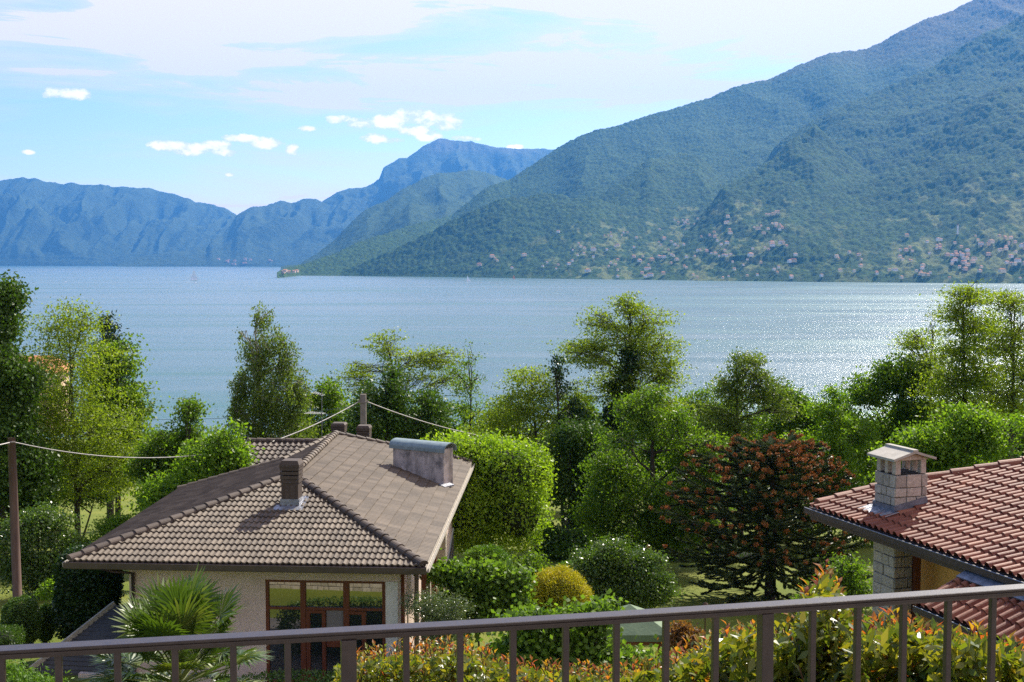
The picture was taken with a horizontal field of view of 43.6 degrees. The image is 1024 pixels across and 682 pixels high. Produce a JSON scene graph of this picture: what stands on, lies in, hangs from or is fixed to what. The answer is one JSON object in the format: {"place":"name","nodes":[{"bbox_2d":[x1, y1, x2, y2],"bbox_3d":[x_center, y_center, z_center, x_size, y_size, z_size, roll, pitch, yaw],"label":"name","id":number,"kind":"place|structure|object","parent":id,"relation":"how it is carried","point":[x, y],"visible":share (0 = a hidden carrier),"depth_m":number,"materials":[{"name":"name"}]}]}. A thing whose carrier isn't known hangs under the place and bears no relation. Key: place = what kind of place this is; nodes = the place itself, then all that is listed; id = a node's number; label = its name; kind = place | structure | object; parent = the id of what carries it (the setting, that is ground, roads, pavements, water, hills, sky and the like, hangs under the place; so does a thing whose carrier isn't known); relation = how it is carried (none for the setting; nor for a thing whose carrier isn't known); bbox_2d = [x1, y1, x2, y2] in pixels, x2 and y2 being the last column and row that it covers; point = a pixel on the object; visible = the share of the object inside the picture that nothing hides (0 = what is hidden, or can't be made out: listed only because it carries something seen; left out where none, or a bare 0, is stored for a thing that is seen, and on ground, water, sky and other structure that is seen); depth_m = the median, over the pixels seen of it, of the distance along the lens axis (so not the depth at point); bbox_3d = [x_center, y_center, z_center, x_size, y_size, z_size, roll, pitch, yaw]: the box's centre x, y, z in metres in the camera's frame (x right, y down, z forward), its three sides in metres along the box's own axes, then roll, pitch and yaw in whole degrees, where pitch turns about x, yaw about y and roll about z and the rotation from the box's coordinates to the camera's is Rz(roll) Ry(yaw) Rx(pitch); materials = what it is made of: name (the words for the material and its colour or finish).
{"place":"outdoors","nodes":[
{"label":"outdoors","id":0,"kind":"place"},
{"bbox_2d":[0,177,236,265],"bbox_3d":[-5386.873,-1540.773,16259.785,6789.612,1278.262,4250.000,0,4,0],"label":"hills","id":1,"kind":"structure","parent":0,"point":[42,223],"depth_m":15959.99,"materials":[{"name":"blue"}]},
{"bbox_2d":[117,138,554,266],"bbox_3d":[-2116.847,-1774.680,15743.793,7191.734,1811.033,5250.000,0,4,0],"label":"hills","id":2,"kind":"structure","parent":0,"point":[281,233],"depth_m":15504.97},
{"bbox_2d":[281,169,505,269],"bbox_3d":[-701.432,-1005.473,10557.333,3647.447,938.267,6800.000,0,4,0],"label":"hills","id":3,"kind":"structure","parent":0,"point":[435,196],"depth_m":9815.54,"materials":[{"name":"green plant"}]},
{"bbox_2d":[0,0,971,214],"label":"sky","id":4,"kind":"structure","parent":0,"point":[236,106],"materials":[{"name":"blue"}]},
{"bbox_2d":[0,266,1023,442],"bbox_3d":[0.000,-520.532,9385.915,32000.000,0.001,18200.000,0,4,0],"label":"water","id":5,"kind":"structure","parent":0,"point":[820,335],"depth_m":1698.29,"materials":[{"name":"blue liquid"}]},
{"bbox_2d":[190,270,197,279],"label":"sailboat","id":6,"kind":"object","parent":5,"relation":"on","point":[193,276],"visible":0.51,"depth_m":4857.63,"materials":[{"name":"white fabric"}]},
{"bbox_2d":[0,439,1023,681],"bbox_3d":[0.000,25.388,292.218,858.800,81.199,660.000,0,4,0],"label":"ground","id":7,"kind":"structure","parent":0,"point":[686,575],"depth_m":44.84,"materials":[{"name":"green plant"}]},
{"bbox_2d":[0,623,25,645],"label":"clipped hedge","id":8,"kind":"object","parent":7,"relation":"on","point":[10,637],"visible":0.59,"depth_m":31.44,"materials":[{"name":"green plant"}]},
{"bbox_2d":[8,437,21,602],"bbox_3d":[-14.833,5.893,38.183,0.283,6.011,0.814,-2,4,-31],"label":"utility pole","id":9,"kind":"object","parent":7,"relation":"on","point":[15,541],"visible":0.85,"depth_m":38.09,"materials":[{"name":"brown wood"}]},
{"bbox_2d":[16,442,201,457],"bbox_3d":[-12.053,3.387,41.400,0.032,1.152,8.407,3,5,42],"label":"cable","id":10,"kind":"object","parent":9,"relation":"attached to","point":[106,456],"visible":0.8,"depth_m":40.56,"materials":[{"name":"grey metal"}]},
{"bbox_2d":[0,594,43,666],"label":"topiary bush","id":11,"kind":"object","parent":7,"relation":"on","point":[26,614],"visible":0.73,"depth_m":33.30,"materials":[{"name":"green plant"}]},
{"bbox_2d":[0,269,68,576],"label":"broadleaf tree","id":12,"kind":"object","parent":7,"relation":"on","point":[22,380],"visible":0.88,"depth_m":46.84,"materials":[{"name":"green plant"}]},
{"bbox_2d":[0,463,79,542],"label":"broadleaf shrub","id":13,"kind":"object","parent":7,"relation":"on","point":[63,496],"visible":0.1,"depth_m":48.32,"materials":[{"name":"green plant"}]},
{"bbox_2d":[6,658,74,681],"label":"juniper","id":14,"kind":"object","parent":7,"relation":"on","point":[16,676],"visible":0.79,"depth_m":17.36,"materials":[{"name":"green plant"}]},
{"bbox_2d":[30,575,54,603],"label":"broadleaf shrub","id":15,"kind":"object","parent":7,"relation":"on","point":[48,591],"visible":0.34,"depth_m":38.25,"materials":[{"name":"green plant"}]},
{"bbox_2d":[0,497,90,599],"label":"broadleaf shrub","id":16,"kind":"object","parent":7,"relation":"on","point":[38,525],"visible":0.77,"depth_m":42.35,"materials":[{"name":"green plant"}]},
{"bbox_2d":[36,601,55,642],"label":"topiary bush","id":17,"kind":"object","parent":7,"relation":"on","point":[48,631],"visible":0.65,"depth_m":34.40,"materials":[{"name":"green plant"}]},
{"bbox_2d":[22,355,72,432],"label":"house","id":18,"kind":"structure","parent":7,"relation":"on","point":[35,356],"depth_m":104.25,"materials":[{"name":"ceramic"}]},
{"bbox_2d":[29,601,129,678],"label":"garage","id":19,"kind":"structure","parent":7,"relation":"on","point":[99,625],"depth_m":32.60,"materials":[{"name":"tile"}]},
{"bbox_2d":[45,466,114,538],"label":"broadleaf shrub","id":20,"kind":"object","parent":7,"relation":"on","point":[69,501],"visible":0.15,"depth_m":58.37,"materials":[{"name":"green plant"}]},
{"bbox_2d":[49,540,124,639],"bbox_3d":[-11.432,6.994,34.519,1.835,3.194,2.029,0,4,0],"label":"hedge","id":21,"kind":"object","parent":7,"relation":"on","point":[81,597],"visible":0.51,"depth_m":33.77,"materials":[{"name":"green plant"}]},
{"bbox_2d":[16,294,163,539],"bbox_3d":[-16.966,3.650,50.331,7.963,11.007,5.294,0,4,0],"label":"robinia tree","id":22,"kind":"object","parent":7,"relation":"on","point":[67,418],"visible":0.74,"depth_m":49.93,"materials":[{"name":"green plant"}]},
{"bbox_2d":[51,507,137,552],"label":"broadleaf shrub","id":23,"kind":"object","parent":7,"relation":"on","point":[112,523],"visible":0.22,"depth_m":44.25,"materials":[{"name":"green plant"}]},
{"bbox_2d":[77,310,149,522],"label":"conifer tree","id":24,"kind":"object","parent":7,"relation":"on","point":[111,329],"visible":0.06,"depth_m":61.95,"materials":[{"name":"green plant"}]},
{"bbox_2d":[64,332,169,515],"bbox_3d":[-17.511,4.473,56.339,4.758,9.766,4.405,0,4,0],"label":"broadleaf tree","id":25,"kind":"object","parent":7,"relation":"on","point":[130,366],"visible":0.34,"depth_m":55.93,"materials":[{"name":"green plant"}]},
{"bbox_2d":[116,390,214,484],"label":"poplar tree","id":26,"kind":"object","parent":7,"relation":"on","point":[157,446],"visible":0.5,"depth_m":46.08,"materials":[{"name":"green plant"}]},
{"bbox_2d":[77,563,274,681],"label":"fan palm","id":27,"kind":"object","parent":7,"relation":"on","point":[182,608],"visible":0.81,"depth_m":16.68,"materials":[{"name":"green plant"}]},
{"bbox_2d":[120,417,264,516],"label":"maple tree","id":28,"kind":"object","parent":7,"relation":"on","point":[231,453],"visible":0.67,"depth_m":43.04,"materials":[{"name":"green plant"}]},
{"bbox_2d":[62,392,474,681],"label":"house","id":29,"kind":"structure","parent":7,"relation":"on","point":[338,525],"depth_m":31.44,"materials":[{"name":"brown tile"}]},
{"bbox_2d":[266,580,385,681],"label":"window frame","id":30,"kind":"structure","parent":29,"relation":"in","point":[290,604],"depth_m":30.92,"materials":[{"name":"red wood"}]},
{"bbox_2d":[223,301,328,442],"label":"birch tree","id":31,"kind":"object","parent":7,"relation":"on","point":[266,403],"visible":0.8,"depth_m":53.92,"materials":[{"name":"green plant"}]},
{"bbox_2d":[229,668,334,681],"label":"hedge","id":32,"kind":"object","parent":7,"relation":"on","point":[299,676],"visible":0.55,"depth_m":28.42,"materials":[{"name":"green plant"}]},
{"bbox_2d":[281,371,355,438],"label":"broadleaf tree","id":33,"kind":"object","parent":7,"relation":"on","point":[328,391],"visible":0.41,"depth_m":59.97,"materials":[{"name":"green plant"}]},
{"bbox_2d":[323,396,389,440],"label":"broadleaf tree","id":34,"kind":"object","parent":7,"relation":"on","point":[346,405],"visible":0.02,"depth_m":70.10,"materials":[{"name":"green plant"}]},
{"bbox_2d":[358,394,367,423],"bbox_3d":[-5.826,5.461,50.412,0.388,6.762,0.260,0,4,0],"label":"utility pole","id":35,"kind":"object","parent":7,"relation":"on","point":[362,401],"visible":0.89,"depth_m":50.18,"materials":[{"name":"grey concrete"}]},
{"bbox_2d":[152,406,356,419],"bbox_3d":[-13.728,3.244,58.326,0.020,2.456,22.415,-4,5,-44],"label":"cable","id":36,"kind":"object","parent":35,"relation":"attached to","point":[221,418],"visible":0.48,"depth_m":57.83,"materials":[{"name":"grey metal"}]},
{"bbox_2d":[272,402,357,441],"bbox_3d":[-7.274,2.980,48.039,0.036,0.980,5.197,2,4,30],"label":"cable","id":37,"kind":"object","parent":35,"relation":"attached to","point":[319,422],"visible":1,"depth_m":48.13,"materials":[{"name":"grey metal"}]},
{"bbox_2d":[368,402,537,442],"bbox_3d":[-1.104,3.596,55.341,0.040,3.096,13.564,3,5,42],"label":"cable","id":38,"kind":"object","parent":35,"relation":"attached to","point":[429,423],"visible":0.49,"depth_m":52.49,"materials":[{"name":"grey metal"}]},
{"bbox_2d":[323,351,459,441],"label":"broadleaf tree","id":39,"kind":"object","parent":7,"relation":"on","point":[390,397],"visible":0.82,"depth_m":57.83,"materials":[{"name":"green plant"}]},
{"bbox_2d":[326,329,478,406],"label":"robinia tree","id":40,"kind":"object","parent":7,"relation":"on","point":[441,361],"visible":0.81,"depth_m":66.01,"materials":[{"name":"green plant"}]},
{"bbox_2d":[380,404,433,442],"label":"broadleaf tree","id":41,"kind":"object","parent":7,"relation":"on","point":[414,413],"depth_m":74.17,"materials":[{"name":"green plant"}]},
{"bbox_2d":[332,634,485,681],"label":"photinia shrub","id":42,"kind":"object","parent":7,"relation":"on","point":[427,664],"visible":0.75,"depth_m":11.48,"materials":[{"name":"green plant"}]},
{"bbox_2d":[397,585,477,651],"bbox_3d":[-1.724,7.179,29.575,1.572,3.162,1.737,-3,5,-41],"label":"broadleaf shrub","id":43,"kind":"object","parent":7,"relation":"on","point":[438,612],"visible":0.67,"depth_m":29.34,"materials":[{"name":"green plant"}]},
{"bbox_2d":[420,398,487,440],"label":"broadleaf tree","id":44,"kind":"object","parent":7,"relation":"on","point":[453,425],"visible":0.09,"depth_m":72.12,"materials":[{"name":"green plant"}]},
{"bbox_2d":[440,339,507,437],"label":"tree","id":45,"kind":"object","parent":7,"relation":"on","point":[471,384],"visible":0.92,"depth_m":62.17,"materials":[{"name":"green plant"}]},
{"bbox_2d":[413,548,541,646],"bbox_3d":[-0.853,6.845,31.504,3.199,3.609,2.032,0,4,0],"label":"broadleaf shrub","id":46,"kind":"object","parent":7,"relation":"on","point":[488,580],"visible":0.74,"depth_m":31.07,"materials":[{"name":"green plant"}]},
{"bbox_2d":[417,424,559,561],"bbox_3d":[-1.273,5.929,46.055,5.932,6.076,5.779,0,4,0],"label":"clipped tree","id":47,"kind":"object","parent":7,"relation":"on","point":[504,495],"visible":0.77,"depth_m":44.52,"materials":[{"name":"green plant"}]},
{"bbox_2d":[462,542,514,561],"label":"rounded bush","id":48,"kind":"object","parent":7,"relation":"on","point":[484,550],"visible":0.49,"depth_m":39.32,"materials":[{"name":"green plant"}]},
{"bbox_2d":[446,401,543,444],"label":"broadleaf tree","id":49,"kind":"object","parent":7,"relation":"on","point":[482,422],"depth_m":70.16,"materials":[{"name":"green plant"}]},
{"bbox_2d":[458,363,599,533],"bbox_3d":[0.713,5.171,58.483,5.935,8.459,4.919,-2,4,-30],"label":"robinia tree","id":50,"kind":"object","parent":7,"relation":"on","point":[531,408],"visible":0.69,"depth_m":57.97,"materials":[{"name":"green plant"}]},
{"bbox_2d":[454,640,611,681],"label":"photinia shrub","id":51,"kind":"object","parent":7,"relation":"on","point":[494,671],"visible":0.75,"depth_m":11.10,"materials":[{"name":"green plant"}]},
{"bbox_2d":[512,547,553,586],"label":"broadleaf shrub","id":52,"kind":"object","parent":7,"relation":"on","point":[535,562],"visible":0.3,"depth_m":40.45,"materials":[{"name":"green plant"}]},
{"bbox_2d":[527,563,593,609],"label":"golden conifer","id":53,"kind":"object","parent":7,"relation":"on","point":[555,585],"visible":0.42,"depth_m":32.09,"materials":[{"name":"yellow plant"}]},
{"bbox_2d":[555,559,578,577],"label":"rounded bush","id":54,"kind":"object","parent":7,"relation":"on","point":[561,563],"visible":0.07,"depth_m":38.44,"materials":[{"name":"green plant"}]},
{"bbox_2d":[544,353,592,528],"bbox_3d":[2.526,4.881,57.434,1.897,9.017,1.997,-3,5,-40],"label":"ivy clad snag","id":55,"kind":"object","parent":7,"relation":"on","point":[558,374],"visible":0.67,"depth_m":57.24,"materials":[{"name":"green plant"}]},
{"bbox_2d":[470,588,677,676],"bbox_3d":[1.046,5.849,19.542,3.758,4.249,1.923,0,4,0],"label":"hedge","id":56,"kind":"object","parent":7,"relation":"on","point":[592,644],"visible":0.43,"depth_m":19.10,"materials":[{"name":"green plant"}]},
{"bbox_2d":[538,392,616,499],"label":"broadleaf tree","id":57,"kind":"object","parent":7,"relation":"on","point":[592,419],"visible":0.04,"depth_m":71.93,"materials":[{"name":"green plant"}]},
{"bbox_2d":[530,412,630,548],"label":"broadleaf tree","id":58,"kind":"object","parent":7,"relation":"on","point":[575,438],"visible":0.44,"depth_m":53.85,"materials":[{"name":"green plant"}]},
{"bbox_2d":[518,517,718,562],"bbox_3d":[4.498,8.216,52.440,8.575,2.168,3.741,0,4,0],"label":"broadleaf shrub","id":59,"kind":"object","parent":7,"relation":"on","point":[557,545],"visible":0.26,"depth_m":51.94,"materials":[{"name":"green plant"}]},
{"bbox_2d":[541,291,707,523],"bbox_3d":[5.241,3.530,60.258,7.864,11.843,4.674,0,4,0],"label":"robinia tree","id":60,"kind":"object","parent":7,"relation":"on","point":[641,338],"visible":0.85,"depth_m":59.82,"materials":[{"name":"green plant"}]},
{"bbox_2d":[594,342,645,504],"bbox_3d":[5.297,4.692,59.840,2.149,9.434,3.457,-3,5,-40],"label":"ivy","id":61,"kind":"object","parent":60,"relation":"attached to","point":[630,359],"visible":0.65,"depth_m":59.46,"materials":[{"name":"green plant"}]},
{"bbox_2d":[556,532,692,608],"bbox_3d":[3.218,7.062,36.704,3.932,3.265,2.437,0,4,0],"label":"camellia","id":62,"kind":"object","parent":7,"relation":"on","point":[614,566],"visible":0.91,"depth_m":36.17,"materials":[{"name":"green plant"}]},
{"bbox_2d":[593,604,670,656],"bbox_3d":[2.335,6.950,25.596,1.550,3.487,1.395,0,4,0],"label":"garden canopy","id":63,"kind":"object","parent":7,"relation":"on","point":[645,632],"visible":0.17,"depth_m":24.89,"materials":[{"name":"green fabric"}]},
{"bbox_2d":[555,376,734,569],"bbox_3d":[5.217,5.202,48.538,7.181,7.840,4.354,0,4,0],"label":"broadleaf tree","id":64,"kind":"object","parent":7,"relation":"on","point":[619,478],"visible":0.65,"depth_m":47.99,"materials":[{"name":"green plant"}]},
{"bbox_2d":[613,395,683,481],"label":"broadleaf tree","id":65,"kind":"object","parent":7,"relation":"on","point":[647,458],"visible":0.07,"depth_m":72.24,"materials":[{"name":"green plant"}]},
{"bbox_2d":[637,412,679,480],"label":"broadleaf tree","id":66,"kind":"object","parent":7,"relation":"on","point":[649,462],"visible":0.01,"depth_m":84.17,"materials":[{"name":"green plant"}]},
{"bbox_2d":[593,619,756,681],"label":"photinia shrub","id":67,"kind":"object","parent":7,"relation":"on","point":[693,666],"visible":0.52,"depth_m":9.49,"materials":[{"name":"green plant"}]},
{"bbox_2d":[657,619,705,655],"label":"reddish shrub","id":68,"kind":"object","parent":7,"relation":"on","point":[680,631],"visible":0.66,"depth_m":24.32,"materials":[{"name":"orange plant"}]},
{"bbox_2d":[653,382,745,482],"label":"broadleaf tree","id":69,"kind":"object","parent":7,"relation":"on","point":[701,394],"visible":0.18,"depth_m":67.99,"materials":[{"name":"green plant"}]},
{"bbox_2d":[684,387,764,489],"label":"broadleaf tree","id":70,"kind":"object","parent":7,"relation":"on","point":[749,439],"visible":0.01,"depth_m":70.10,"materials":[{"name":"green plant"}]},
{"bbox_2d":[666,542,798,562],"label":"hedge","id":71,"kind":"object","parent":7,"relation":"on","point":[744,554],"visible":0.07,"depth_m":51.78,"materials":[{"name":"green plant"}]},
{"bbox_2d":[688,346,806,545],"bbox_3d":[10.067,4.749,55.419,5.033,9.137,2.815,0,4,0],"label":"walnut tree","id":72,"kind":"object","parent":7,"relation":"on","point":[766,393],"visible":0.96,"depth_m":55.01,"materials":[{"name":"green plant"}]},
{"bbox_2d":[731,404,779,478],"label":"broadleaf tree","id":73,"kind":"object","parent":7,"relation":"on","point":[763,416],"depth_m":72.40,"materials":[{"name":"green plant"}]},
{"bbox_2d":[646,430,872,603],"bbox_3d":[8.419,5.959,42.619,8.041,5.859,6.790,0,4,0],"label":"monkey puzzle tree","id":74,"kind":"object","parent":7,"relation":"on","point":[766,505],"visible":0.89,"depth_m":41.83,"materials":[{"name":"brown plant"}]},
{"bbox_2d":[746,377,829,441],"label":"broadleaf tree","id":75,"kind":"object","parent":7,"relation":"on","point":[779,428],"visible":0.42,"depth_m":62.03,"materials":[{"name":"green plant"}]},
{"bbox_2d":[714,456,872,546],"bbox_3d":[12.890,7.160,56.886,8.302,4.387,4.573,0,4,0],"label":"broadleaf shrub","id":76,"kind":"object","parent":7,"relation":"on","point":[852,479],"visible":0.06,"depth_m":55.95,"materials":[{"name":"green plant"}]},
{"bbox_2d":[726,559,870,681],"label":"photinia shrub","id":77,"kind":"object","parent":7,"relation":"on","point":[834,628],"visible":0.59,"depth_m":7.95,"materials":[{"name":"green plant"}]},
{"bbox_2d":[754,396,849,480],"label":"broadleaf tree","id":78,"kind":"object","parent":7,"relation":"on","point":[818,429],"visible":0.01,"depth_m":69.55,"materials":[{"name":"green plant"}]},
{"bbox_2d":[782,550,872,619],"bbox_3d":[8.389,7.059,33.441,2.735,3.133,2.118,0,4,0],"label":"broadleaf shrub","id":79,"kind":"object","parent":7,"relation":"on","point":[851,582],"visible":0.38,"depth_m":33.25,"materials":[{"name":"green plant"}]},
{"bbox_2d":[777,381,889,544],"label":"broadleaf tree","id":80,"kind":"object","parent":7,"relation":"on","point":[831,413],"visible":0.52,"depth_m":56.13,"materials":[{"name":"green plant"}]},
{"bbox_2d":[819,391,876,486],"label":"broadleaf tree","id":81,"kind":"object","parent":7,"relation":"on","point":[868,467],"visible":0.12,"depth_m":71.67,"materials":[{"name":"green plant"}]},
{"bbox_2d":[846,431,873,486],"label":"broadleaf tree","id":82,"kind":"object","parent":7,"relation":"on","point":[863,482],"depth_m":81.97,"materials":[{"name":"green plant"}]},
{"bbox_2d":[825,351,952,469],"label":"broadleaf tree","id":83,"kind":"object","parent":7,"relation":"on","point":[888,376],"visible":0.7,"depth_m":57.79,"materials":[{"name":"green plant"}]},
{"bbox_2d":[835,606,955,681],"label":"photinia shrub","id":84,"kind":"object","parent":7,"relation":"on","point":[879,649],"visible":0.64,"depth_m":7.36,"materials":[{"name":"green plant"}]},
{"bbox_2d":[804,443,1023,651],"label":"house","id":85,"kind":"structure","parent":7,"relation":"on","point":[918,525],"depth_m":25.80,"materials":[{"name":"brown tile"}]},
{"bbox_2d":[883,314,973,411],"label":"robinia tree","id":86,"kind":"object","parent":7,"relation":"on","point":[910,345],"visible":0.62,"depth_m":57.97,"materials":[{"name":"green plant"}]},
{"bbox_2d":[856,395,1023,482],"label":"maple tree","id":87,"kind":"object","parent":7,"relation":"on","point":[975,430],"visible":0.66,"depth_m":41.86,"materials":[{"name":"green plant"}]},
{"bbox_2d":[904,278,1018,446],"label":"robinia tree","id":88,"kind":"object","parent":7,"relation":"on","point":[958,378],"visible":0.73,"depth_m":53.85,"materials":[{"name":"green plant"}]},
{"bbox_2d":[922,620,1023,681],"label":"photinia shrub","id":89,"kind":"object","parent":7,"relation":"on","point":[968,657],"visible":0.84,"depth_m":6.92,"materials":[{"name":"green plant"}]},
{"bbox_2d":[951,395,1021,463],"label":"broadleaf tree","id":90,"kind":"object","parent":7,"relation":"on","point":[1003,457],"visible":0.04,"depth_m":82.89,"materials":[{"name":"green plant"}]},
{"bbox_2d":[954,287,1023,458],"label":"robinia tree","id":91,"kind":"object","parent":7,"relation":"on","point":[1010,397],"visible":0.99,"depth_m":51.95,"materials":[{"name":"green plant"}]},
{"bbox_2d":[994,401,1023,458],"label":"broadleaf tree","id":92,"kind":"object","parent":7,"relation":"on","point":[1022,454],"depth_m":86.34,"materials":[{"name":"green plant"}]},
{"bbox_3d":[0.000,3.947,0.954,9.000,5.400,5.400,0,4,0],"label":"terrace","id":93,"kind":"object","parent":7,"relation":"on","visible":0},
{"bbox_2d":[0,584,1023,681],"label":"balcony railing","id":94,"kind":"object","parent":93,"relation":"on","point":[347,637],"visible":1,"depth_m":2.98,"materials":[{"name":"brown metal"}]},
{"bbox_2d":[277,0,1023,283],"bbox_3d":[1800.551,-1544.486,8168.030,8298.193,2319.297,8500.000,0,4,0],"label":"hills","id":95,"kind":"structure","parent":0,"point":[873,154],"depth_m":5940.79,"materials":[{"name":"green plant"}]},
{"bbox_2d":[998,268,1005,272],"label":"village house","id":96,"kind":"structure","parent":95,"relation":"on","point":[1001,270],"depth_m":4259.27,"materials":[{"name":"paint"}]},
{"bbox_2d":[702,602,707,641],"bbox_3d":[5.060,7.572,33.552,0.160,1.467,0.152,0,4,0],"label":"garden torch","id":97,"kind":"object","parent":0,"point":[704,603],"visible":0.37,"depth_m":33.53,"materials":[{"name":"black metal"}]}
]}

